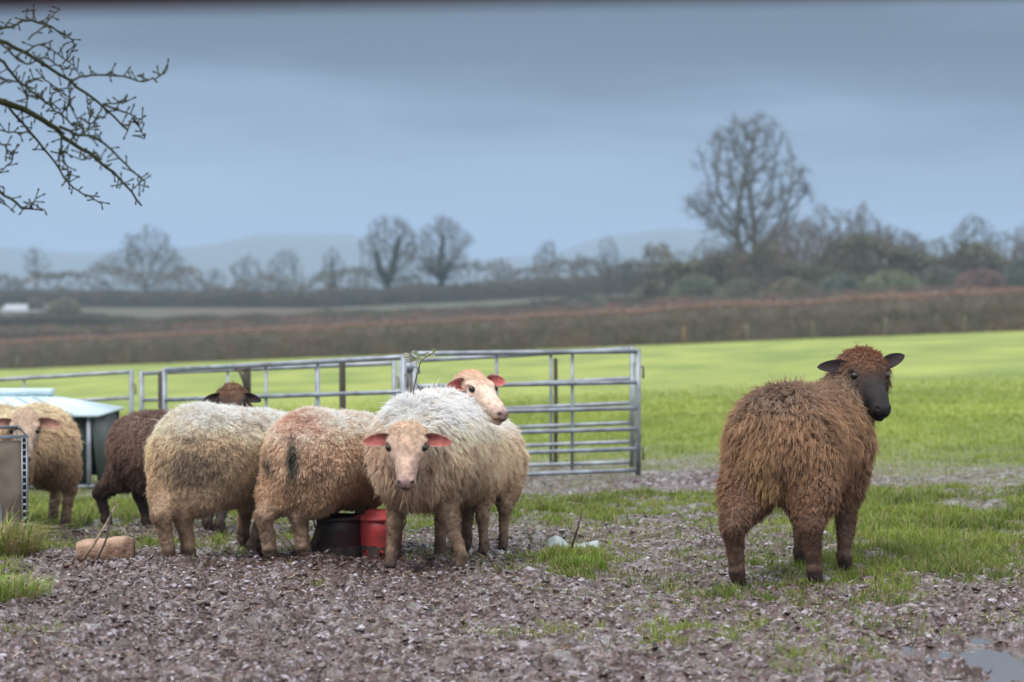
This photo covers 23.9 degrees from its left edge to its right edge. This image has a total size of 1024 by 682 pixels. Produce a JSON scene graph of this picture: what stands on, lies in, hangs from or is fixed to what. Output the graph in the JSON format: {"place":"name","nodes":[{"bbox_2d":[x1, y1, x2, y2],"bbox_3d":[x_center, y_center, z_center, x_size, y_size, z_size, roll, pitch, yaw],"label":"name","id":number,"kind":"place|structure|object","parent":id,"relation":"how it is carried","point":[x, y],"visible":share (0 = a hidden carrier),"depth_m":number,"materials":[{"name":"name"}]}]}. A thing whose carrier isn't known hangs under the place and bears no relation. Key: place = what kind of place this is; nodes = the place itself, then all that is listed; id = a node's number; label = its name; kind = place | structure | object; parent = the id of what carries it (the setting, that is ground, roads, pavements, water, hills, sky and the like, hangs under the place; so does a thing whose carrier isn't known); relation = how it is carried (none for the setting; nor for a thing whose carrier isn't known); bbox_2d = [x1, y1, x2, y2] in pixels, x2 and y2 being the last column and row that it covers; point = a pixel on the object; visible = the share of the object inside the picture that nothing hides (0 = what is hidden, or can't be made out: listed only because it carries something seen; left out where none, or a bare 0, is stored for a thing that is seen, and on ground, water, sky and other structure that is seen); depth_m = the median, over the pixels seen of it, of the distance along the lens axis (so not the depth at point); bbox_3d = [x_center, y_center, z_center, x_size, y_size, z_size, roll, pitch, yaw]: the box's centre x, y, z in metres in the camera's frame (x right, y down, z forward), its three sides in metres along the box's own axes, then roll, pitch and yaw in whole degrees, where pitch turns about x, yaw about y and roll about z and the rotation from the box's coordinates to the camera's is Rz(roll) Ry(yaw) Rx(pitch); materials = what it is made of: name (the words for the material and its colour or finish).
{"place":"outdoors","nodes":[
{"label":"outdoors","id":0,"kind":"place"},
{"bbox_2d":[0,289,1023,681],"bbox_3d":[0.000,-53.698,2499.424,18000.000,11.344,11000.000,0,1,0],"label":"ground","id":1,"kind":"structure","parent":0,"point":[692,367],"depth_m":10.33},
{"bbox_2d":[3,278,24,292],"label":"bare tree","id":2,"kind":"object","parent":1,"relation":"on","point":[11,287],"visible":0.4,"depth_m":479.44,"materials":[{"name":"grey plant"}]},
{"bbox_2d":[0,425,28,535],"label":"metal feeder","id":3,"kind":"object","parent":1,"relation":"on","point":[13,470],"visible":0.7,"depth_m":12.26,"materials":[{"name":"metal"}]},
{"bbox_2d":[1,296,57,311],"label":"shed","id":4,"kind":"structure","parent":1,"relation":"on","point":[36,304],"depth_m":347.41,"materials":[{"name":"grey"}]},
{"bbox_2d":[28,296,44,309],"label":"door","id":5,"kind":"structure","parent":4,"relation":"in","point":[34,302],"depth_m":347.42,"materials":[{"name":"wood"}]},
{"bbox_2d":[0,566,61,601],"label":"grass tuft","id":6,"kind":"object","parent":1,"relation":"on","point":[8,588],"visible":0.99,"depth_m":9.98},
{"bbox_2d":[22,246,51,289],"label":"bare tree","id":7,"kind":"object","parent":1,"relation":"on","point":[34,262],"visible":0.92,"depth_m":469.72,"materials":[{"name":"grey plant"}]},
{"bbox_2d":[0,497,82,557],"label":"grass tuft","id":8,"kind":"object","parent":1,"relation":"on","point":[12,540],"visible":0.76,"depth_m":11.57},
{"bbox_2d":[0,400,84,526],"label":"sheep","id":9,"kind":"object","parent":1,"relation":"on","point":[55,462],"visible":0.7,"depth_m":13.87},
{"bbox_2d":[0,388,123,488],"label":"animal shelter","id":10,"kind":"object","parent":1,"relation":"on","point":[94,421],"visible":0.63,"depth_m":18.68,"materials":[{"name":"metal"}]},
{"bbox_2d":[43,297,82,314],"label":"bush","id":11,"kind":"object","parent":1,"relation":"on","point":[71,305],"visible":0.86,"depth_m":328.88,"materials":[{"name":"green plant"}]},
{"bbox_2d":[0,369,136,413],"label":"hurdle","id":12,"kind":"object","parent":1,"relation":"on","point":[130,397],"visible":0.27,"depth_m":22.54,"materials":[{"name":"metal"}]},
{"bbox_2d":[0,10,168,214],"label":"overhanging tree","id":13,"kind":"object","parent":1,"relation":"on","point":[9,105],"visible":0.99,"depth_m":7.97,"materials":[{"name":"brown plant"}]},
{"bbox_2d":[82,500,118,559],"bbox_3d":[-1.874,0.862,11.029,0.177,0.272,0.042,-1,1,-29],"label":"stick","id":14,"kind":"object","parent":1,"relation":"on","point":[93,544],"visible":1,"depth_m":11.01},
{"bbox_2d":[91,278,111,289],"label":"bare tree","id":15,"kind":"object","parent":1,"relation":"on","point":[102,284],"visible":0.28,"depth_m":499.15,"materials":[{"name":"grey plant"}]},
{"bbox_2d":[96,511,111,559],"bbox_3d":[-1.856,0.889,11.011,0.086,0.221,0.023,-1,2,-41],"label":"twig","id":16,"kind":"object","parent":1,"relation":"on","point":[106,538],"visible":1,"depth_m":11.01,"materials":[{"name":"brown wood"}]},
{"bbox_2d":[76,536,134,561],"bbox_3d":[-1.882,0.970,11.200,0.260,0.124,0.168,-3,1,-3],"label":"wood block","id":17,"kind":"object","parent":1,"relation":"on","point":[119,546],"depth_m":11.13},
{"bbox_2d":[94,223,184,290],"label":"bare tree","id":18,"kind":"object","parent":1,"relation":"on","point":[141,259],"visible":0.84,"depth_m":429.57,"materials":[{"name":"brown plant"}]},
{"bbox_2d":[158,371,161,409],"bbox_3d":[-2.886,0.816,19.923,0.064,1.139,0.061,0,1,0],"label":"fence stake","id":19,"kind":"object","parent":1,"relation":"on","point":[159,389],"visible":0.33,"depth_m":19.89,"materials":[{"name":"brown wood"}]},
{"bbox_2d":[91,380,260,534],"bbox_3d":[-1.861,0.646,13.546,1.054,0.855,0.800,0,1,0],"label":"sheep","id":20,"kind":"object","parent":1,"relation":"on","point":[124,444],"visible":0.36,"depth_m":13.44},
{"bbox_2d":[174,276,195,290],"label":"bare tree","id":21,"kind":"object","parent":1,"relation":"on","point":[189,284],"visible":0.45,"depth_m":479.52,"materials":[{"name":"grey plant"}]},
{"bbox_2d":[142,398,286,558],"bbox_3d":[-1.306,0.654,11.683,0.584,0.800,1.362,1,1,27],"label":"sheep","id":22,"kind":"object","parent":1,"relation":"on","point":[202,459],"visible":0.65,"depth_m":11.23},
{"bbox_2d":[202,268,230,292],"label":"bare tree","id":23,"kind":"object","parent":1,"relation":"on","point":[221,276],"visible":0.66,"depth_m":509.18,"materials":[{"name":"grey plant"}]},
{"bbox_2d":[243,368,250,403],"bbox_3d":[-2.183,0.778,19.923,0.074,1.179,0.070,0,1,0],"label":"fence stake","id":24,"kind":"object","parent":1,"relation":"on","point":[247,376],"visible":0.04,"depth_m":19.89,"materials":[{"name":"brown wood"}]},
{"bbox_2d":[234,368,250,390],"bbox_3d":[-2.209,0.314,19.787,0.132,0.199,0.075,0,1,0],"label":"rope","id":25,"kind":"object","parent":24,"relation":"hanging from","point":[239,370],"visible":0.86,"depth_m":19.78,"materials":[{"name":"brown fabric"}]},
{"bbox_2d":[229,253,269,289],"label":"bare tree","id":26,"kind":"object","parent":1,"relation":"on","point":[239,273],"visible":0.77,"depth_m":499.99,"materials":[{"name":"grey plant"}]},
{"bbox_2d":[139,361,399,414],"bbox_3d":[-2.134,0.708,20.966,2.734,1.111,0.052,1,1,29],"label":"hurdle","id":27,"kind":"object","parent":1,"relation":"on","point":[142,399],"visible":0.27,"depth_m":20.84,"materials":[{"name":"metal"}]},
{"bbox_2d":[162,354,408,410],"bbox_3d":[-1.750,0.642,18.059,0.051,1.152,3.289,-1,2,-39],"label":"hurdle","id":28,"kind":"object","parent":1,"relation":"on","point":[266,396],"visible":0.35,"depth_m":17.76,"materials":[{"name":"metal"}]},
{"bbox_2d":[266,248,306,290],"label":"bare tree","id":29,"kind":"object","parent":1,"relation":"on","point":[284,267],"visible":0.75,"depth_m":504.10,"materials":[{"name":"grey plant"}]},
{"bbox_2d":[252,403,382,558],"bbox_3d":[-0.807,0.657,11.708,0.521,0.764,1.252,1,1,24],"label":"sheep","id":30,"kind":"object","parent":1,"relation":"on","point":[311,462],"visible":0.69,"depth_m":11.26},
{"bbox_2d":[0,295,642,327],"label":"hedge","id":31,"kind":"object","parent":1,"relation":"on","point":[60,318],"visible":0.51,"depth_m":262.09,"materials":[{"name":"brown plant"}]},
{"bbox_2d":[317,247,347,289],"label":"bare tree","id":32,"kind":"object","parent":1,"relation":"on","point":[331,266],"visible":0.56,"depth_m":419.63,"materials":[{"name":"grey plant"}]},
{"bbox_2d":[313,513,360,556],"bbox_3d":[-0.814,0.936,11.526,0.266,0.210,0.264,0,1,0],"label":"feed bucket","id":33,"kind":"object","parent":1,"relation":"on","point":[339,534],"visible":0.77,"depth_m":11.43,"materials":[{"name":"black plastic"}]},
{"bbox_2d":[339,363,345,409],"bbox_3d":[-1.326,0.747,18.922,0.056,1.185,0.053,0,1,0],"label":"fence stake","id":34,"kind":"object","parent":1,"relation":"on","point":[342,384],"visible":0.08,"depth_m":18.89,"materials":[{"name":"brown wood"}]},
{"bbox_2d":[0,0,689,10],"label":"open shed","id":35,"kind":"structure","parent":1,"relation":"on","point":[30,5],"depth_m":2.10,"materials":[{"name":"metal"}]},
{"bbox_2d":[341,273,372,289],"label":"bare tree","id":36,"kind":"object","parent":1,"relation":"on","point":[357,279],"visible":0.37,"depth_m":478.86,"materials":[{"name":"grey plant"}]},
{"bbox_2d":[355,509,406,558],"bbox_3d":[-0.626,0.922,11.520,0.251,0.237,0.248,0,1,0],"label":"feed bucket","id":37,"kind":"object","parent":1,"relation":"on","point":[373,533],"visible":0.7,"depth_m":11.43,"materials":[{"name":"red plastic"}]},
{"bbox_2d":[357,213,420,291],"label":"bare tree","id":38,"kind":"object","parent":1,"relation":"on","point":[387,279],"visible":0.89,"depth_m":374.88,"materials":[{"name":"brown plant"}]},
{"bbox_2d":[407,353,420,392],"bbox_3d":[-0.715,0.624,17.180,0.117,1.079,0.074,-1,2,-36],"label":"gate post","id":39,"kind":"object","parent":1,"relation":"on","point":[410,367],"visible":0.24,"depth_m":17.14,"materials":[{"name":"metal"}]},
{"bbox_2d":[360,381,499,568],"bbox_3d":[-0.370,0.611,11.264,0.598,0.885,1.721,0,1,12],"label":"sheep","id":40,"kind":"object","parent":1,"relation":"on","point":[429,450],"visible":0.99,"depth_m":10.85},
{"bbox_2d":[403,348,436,393],"bbox_3d":[-0.382,0.218,10.834,0.123,0.374,0.228,-1,2,-36],"label":"bramble","id":41,"kind":"object","parent":40,"relation":"attached to","point":[413,358],"visible":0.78,"depth_m":10.88,"materials":[{"name":"green"}]},
{"bbox_2d":[0,246,877,294],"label":"scrub","id":42,"kind":"object","parent":1,"relation":"on","point":[54,275],"visible":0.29,"depth_m":386.66,"materials":[{"name":"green plant"}]},
{"bbox_2d":[405,214,476,285],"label":"bare tree","id":43,"kind":"object","parent":1,"relation":"on","point":[441,259],"visible":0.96,"depth_m":379.39,"materials":[{"name":"grey plant"}]},
{"bbox_2d":[467,285,488,301],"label":"bare shrub","id":44,"kind":"object","parent":1,"relation":"on","point":[476,299],"visible":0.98,"depth_m":349.71,"materials":[{"name":"grey plant"}]},
{"bbox_2d":[0,269,958,307],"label":"hedge","id":45,"kind":"object","parent":1,"relation":"on","point":[391,295],"visible":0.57,"depth_m":372.89,"materials":[{"name":"green plant"}]},
{"bbox_2d":[446,369,530,554],"bbox_3d":[-0.187,0.583,12.011,0.500,0.924,0.997,0,1,10],"label":"sheep","id":46,"kind":"object","parent":1,"relation":"on","point":[507,486],"visible":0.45,"depth_m":11.78},
{"bbox_2d":[491,264,516,281],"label":"bare tree","id":47,"kind":"object","parent":1,"relation":"on","point":[506,268],"visible":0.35,"depth_m":469.11,"materials":[{"name":"grey plant"}]},
{"bbox_2d":[0,519,1021,681],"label":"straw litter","id":48,"kind":"object","parent":1,"relation":"on","point":[551,649],"visible":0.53,"depth_m":9.40,"materials":[{"name":"beige plant"}]},
{"bbox_2d":[0,477,1023,681],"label":"grass","id":49,"kind":"structure","parent":1,"relation":"on","point":[900,526],"depth_m":11.84,"materials":[{"name":"plant"}]},
{"bbox_2d":[0,286,1023,369],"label":"hedge","id":50,"kind":"object","parent":1,"relation":"on","point":[937,314],"visible":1,"depth_m":106.45,"materials":[{"name":"brown plant"}]},
{"bbox_2d":[0,510,1023,681],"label":"mud crumbs","id":51,"kind":"object","parent":1,"relation":"on","point":[275,639],"visible":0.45,"depth_m":9.37,"materials":[{"name":"soil"}]},
{"bbox_2d":[0,284,1023,342],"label":"hedge","id":52,"kind":"object","parent":1,"relation":"on","point":[7,332],"visible":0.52,"depth_m":210.05,"materials":[{"name":"brown plant"}]},
{"bbox_2d":[399,346,635,466],"bbox_3d":[0.031,0.588,20.114,2.240,1.114,0.051,1,1,27],"label":"hurdle","id":53,"kind":"object","parent":1,"relation":"on","point":[631,441],"visible":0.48,"depth_m":19.84,"materials":[{"name":"metal"}]},
{"bbox_2d":[412,349,643,475],"bbox_3d":[0.142,0.553,18.177,1.984,0.979,0.052,-1,1,-28],"label":"hurdle","id":54,"kind":"object","parent":1,"relation":"on","point":[572,383],"visible":0.72,"depth_m":18.35,"materials":[{"name":"metal"}]},
{"bbox_2d":[531,240,562,279],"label":"bare tree","id":55,"kind":"object","parent":1,"relation":"on","point":[552,253],"visible":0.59,"depth_m":399.47,"materials":[{"name":"grey plant"}]},
{"bbox_2d":[554,358,557,461],"bbox_3d":[0.380,0.726,21.022,0.040,1.165,0.038,0,1,0],"label":"fence stake","id":56,"kind":"object","parent":1,"relation":"on","point":[555,402],"visible":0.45,"depth_m":21.00,"materials":[{"name":"brown wood"}]},
{"bbox_2d":[548,536,598,549],"bbox_3d":[0.303,1.006,11.944,0.250,0.081,0.062,0,1,0],"label":"plastic scrap","id":57,"kind":"object","parent":1,"relation":"on","point":[551,541],"visible":0.56,"depth_m":11.94,"materials":[{"name":"grey"}]},
{"bbox_2d":[571,510,582,547],"bbox_3d":[0.308,0.882,11.350,0.077,0.184,0.015,1,2,42],"label":"twig","id":58,"kind":"object","parent":1,"relation":"on","point":[576,531],"visible":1,"depth_m":11.35,"materials":[{"name":"brown"}]},
{"bbox_2d":[567,253,594,276],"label":"bare tree","id":59,"kind":"object","parent":1,"relation":"on","point":[578,259],"visible":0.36,"depth_m":389.69,"materials":[{"name":"grey plant"}]},
{"bbox_2d":[550,555,611,569],"bbox_3d":[0.304,0.998,11.009,0.298,0.066,0.384,0,1,0],"label":"grass tuft","id":60,"kind":"object","parent":1,"relation":"on","point":[582,558],"visible":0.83,"depth_m":10.96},
{"bbox_2d":[568,294,609,307],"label":"bush","id":61,"kind":"object","parent":1,"relation":"on","point":[590,298],"visible":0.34,"depth_m":239.25,"materials":[{"name":"green plant"}]},
{"bbox_2d":[596,235,630,295],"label":"bare tree","id":62,"kind":"object","parent":1,"relation":"on","point":[608,280],"visible":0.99,"depth_m":329.68,"materials":[{"name":"grey plant"}]},
{"bbox_2d":[621,257,645,293],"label":"bare tree","id":63,"kind":"object","parent":1,"relation":"on","point":[630,270],"visible":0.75,"depth_m":349.63,"materials":[{"name":"grey plant"}]},
{"bbox_2d":[624,287,642,299],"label":"bush","id":64,"kind":"object","parent":1,"relation":"on","point":[636,293],"visible":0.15,"depth_m":249.01,"materials":[{"name":"green plant"}]},
{"bbox_2d":[652,249,703,286],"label":"bare shrub","id":65,"kind":"object","parent":1,"relation":"on","point":[675,260],"visible":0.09,"depth_m":249.37,"materials":[{"name":"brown plant"}]},
{"bbox_2d":[682,327,684,343],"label":"hedge stake","id":66,"kind":"object","parent":1,"relation":"on","point":[683,335],"visible":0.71,"depth_m":100.68,"materials":[{"name":"brown wood"}]},
{"bbox_2d":[663,273,719,300],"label":"bush","id":67,"kind":"object","parent":1,"relation":"on","point":[690,280],"visible":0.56,"depth_m":224.03,"materials":[{"name":"green plant"}]},
{"bbox_2d":[687,236,724,284],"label":"bare shrub","id":68,"kind":"object","parent":1,"relation":"on","point":[705,251],"visible":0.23,"depth_m":261.76,"materials":[{"name":"grey plant"}]},
{"bbox_2d":[693,243,768,287],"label":"bare shrub","id":69,"kind":"object","parent":1,"relation":"on","point":[724,252],"visible":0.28,"depth_m":239.56,"materials":[{"name":"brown plant"}]},
{"bbox_2d":[713,278,766,300],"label":"bush","id":70,"kind":"object","parent":1,"relation":"on","point":[754,288],"visible":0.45,"depth_m":216.92,"materials":[{"name":"green plant"}]},
{"bbox_2d":[724,257,755,296],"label":"bare shrub","id":71,"kind":"object","parent":1,"relation":"on","point":[736,275],"visible":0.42,"depth_m":227.73,"materials":[{"name":"grey plant"}]},
{"bbox_2d":[679,109,817,277],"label":"bare tree","id":72,"kind":"object","parent":1,"relation":"on","point":[738,219],"visible":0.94,"depth_m":273.79,"materials":[{"name":"brown plant"}]},
{"bbox_2d":[713,228,801,280],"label":"bare shrub","id":73,"kind":"object","parent":1,"relation":"on","point":[746,236],"visible":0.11,"depth_m":250.06,"materials":[{"name":"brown plant"}]},
{"bbox_2d":[745,260,793,296],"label":"bare shrub","id":74,"kind":"object","parent":1,"relation":"on","point":[772,273],"visible":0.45,"depth_m":225.06,"materials":[{"name":"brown plant"}]},
{"bbox_2d":[751,223,806,278],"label":"bare shrub","id":75,"kind":"object","parent":1,"relation":"on","point":[793,246],"visible":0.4,"depth_m":239.44,"materials":[{"name":"brown plant"}]},
{"bbox_2d":[756,277,819,299],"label":"bush","id":76,"kind":"object","parent":1,"relation":"on","point":[793,284],"visible":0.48,"depth_m":214.04,"materials":[{"name":"green plant"}]},
{"bbox_2d":[742,219,872,279],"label":"bare shrub","id":77,"kind":"object","parent":1,"relation":"on","point":[793,228],"visible":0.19,"depth_m":261.77,"materials":[{"name":"brown plant"}]},
{"bbox_2d":[712,343,904,585],"bbox_3d":[1.292,0.524,10.763,0.618,1.028,1.386,1,1,25],"label":"sheep","id":78,"kind":"object","parent":1,"relation":"on","point":[802,453],"visible":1,"depth_m":10.35},
{"bbox_2d":[780,202,858,282],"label":"bare shrub","id":79,"kind":"object","parent":1,"relation":"on","point":[821,235],"visible":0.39,"depth_m":249.68,"materials":[{"name":"brown plant"}]},
{"bbox_2d":[639,230,1023,301],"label":"scrub","id":80,"kind":"object","parent":1,"relation":"on","point":[655,288],"visible":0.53,"depth_m":234.27,"materials":[{"name":"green plant"}]},
{"bbox_2d":[809,273,863,295],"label":"bush","id":81,"kind":"object","parent":1,"relation":"on","point":[848,281],"visible":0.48,"depth_m":210.95,"materials":[{"name":"green plant"}]},
{"bbox_2d":[802,208,892,273],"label":"bare shrub","id":82,"kind":"object","parent":1,"relation":"on","point":[843,218],"visible":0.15,"depth_m":261.44,"materials":[{"name":"brown plant"}]},
{"bbox_2d":[826,255,875,286],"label":"bare shrub","id":83,"kind":"object","parent":1,"relation":"on","point":[842,272],"visible":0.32,"depth_m":221.76,"materials":[{"name":"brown plant"}]},
{"bbox_2d":[834,199,889,273],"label":"bare shrub","id":84,"kind":"object","parent":1,"relation":"on","point":[859,221],"visible":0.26,"depth_m":244.44,"materials":[{"name":"grey plant"}]},
{"bbox_2d":[859,269,926,293],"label":"bush","id":85,"kind":"object","parent":1,"relation":"on","point":[881,279],"visible":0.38,"depth_m":207.08,"materials":[{"name":"green plant"}]},
{"bbox_2d":[869,263,916,292],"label":"bare shrub","id":86,"kind":"object","parent":1,"relation":"on","point":[899,269],"visible":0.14,"depth_m":223.67,"materials":[{"name":"grey plant"}]},
{"bbox_2d":[850,224,936,274],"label":"bare shrub","id":87,"kind":"object","parent":1,"relation":"on","point":[891,237],"visible":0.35,"depth_m":234.93,"materials":[{"name":"grey plant"}]},
{"bbox_2d":[884,232,930,269],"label":"bare shrub","id":88,"kind":"object","parent":1,"relation":"on","point":[912,245],"visible":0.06,"depth_m":250.00,"materials":[{"name":"grey plant"}]},
{"bbox_2d":[892,239,969,283],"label":"bare shrub","id":89,"kind":"object","parent":1,"relation":"on","point":[925,247],"visible":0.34,"depth_m":231.33,"materials":[{"name":"grey plant"}]},
{"bbox_2d":[913,265,965,290],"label":"bush","id":90,"kind":"object","parent":1,"relation":"on","point":[948,273],"visible":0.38,"depth_m":210.85,"materials":[{"name":"green plant"}]},
{"bbox_2d":[893,646,991,678],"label":"puddle","id":91,"kind":"object","parent":1,"relation":"on","point":[984,664],"visible":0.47,"depth_m":8.48,"materials":[{"name":"grey liquid"}]},
{"bbox_2d":[927,251,991,290],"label":"bare shrub","id":92,"kind":"object","parent":1,"relation":"on","point":[957,258],"visible":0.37,"depth_m":224.85,"materials":[{"name":"grey plant"}]},
{"bbox_2d":[963,315,965,333],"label":"hedge stake","id":93,"kind":"object","parent":1,"relation":"on","point":[964,324],"visible":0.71,"depth_m":91.37,"materials":[{"name":"brown wood"}]},
{"bbox_2d":[910,634,1023,681],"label":"puddle","id":94,"kind":"object","parent":1,"relation":"on","point":[1007,664],"visible":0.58,"depth_m":8.44,"materials":[{"name":"grey liquid"}]},
{"bbox_2d":[936,213,1005,269],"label":"bare tree","id":95,"kind":"object","parent":1,"relation":"on","point":[970,233],"visible":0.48,"depth_m":261.65,"materials":[{"name":"grey plant"}]},
{"bbox_2d":[943,503,999,510],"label":"puddle","id":96,"kind":"object","parent":1,"relation":"on","point":[972,506],"visible":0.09,"depth_m":15.08,"materials":[{"name":"grey liquid"}]},
{"bbox_2d":[946,267,1008,290],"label":"bush","id":97,"kind":"object","parent":1,"relation":"on","point":[981,274],"visible":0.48,"depth_m":205.00,"materials":[{"name":"brown plant"}]},
{"bbox_2d":[970,229,1023,265],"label":"bare shrub","id":98,"kind":"object","parent":1,"relation":"on","point":[997,246],"visible":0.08,"depth_m":249.27,"materials":[{"name":"grey plant"}]},
{"bbox_2d":[986,258,1023,292],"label":"bush","id":99,"kind":"object","parent":1,"relation":"on","point":[1015,266],"visible":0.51,"depth_m":206.96,"materials":[{"name":"green plant"}]},
{"bbox_2d":[998,224,1023,279],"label":"bare shrub","id":100,"kind":"object","parent":1,"relation":"on","point":[1013,251],"visible":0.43,"depth_m":235.86,"materials":[{"name":"grey plant"}]},
{"bbox_2d":[998,254,1023,288],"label":"bare shrub","id":101,"kind":"object","parent":1,"relation":"on","point":[1010,259],"visible":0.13,"depth_m":221.87,"materials":[{"name":"grey plant"}]},
{"bbox_2d":[0,228,1023,288],"bbox_3d":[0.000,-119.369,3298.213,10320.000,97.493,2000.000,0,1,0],"label":"hills","id":102,"kind":"structure","parent":0,"point":[310,249],"depth_m":2932.67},
{"bbox_2d":[0,0,1023,258],"label":"sky","id":103,"kind":"structure","parent":0,"point":[527,126],"materials":[{"name":"blue"}]},
{"bbox_2d":[28,370,1023,499],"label":"field grass","id":104,"kind":"structure","parent":0,"point":[941,413],"depth_m":27.22,"materials":[{"name":"plant"}]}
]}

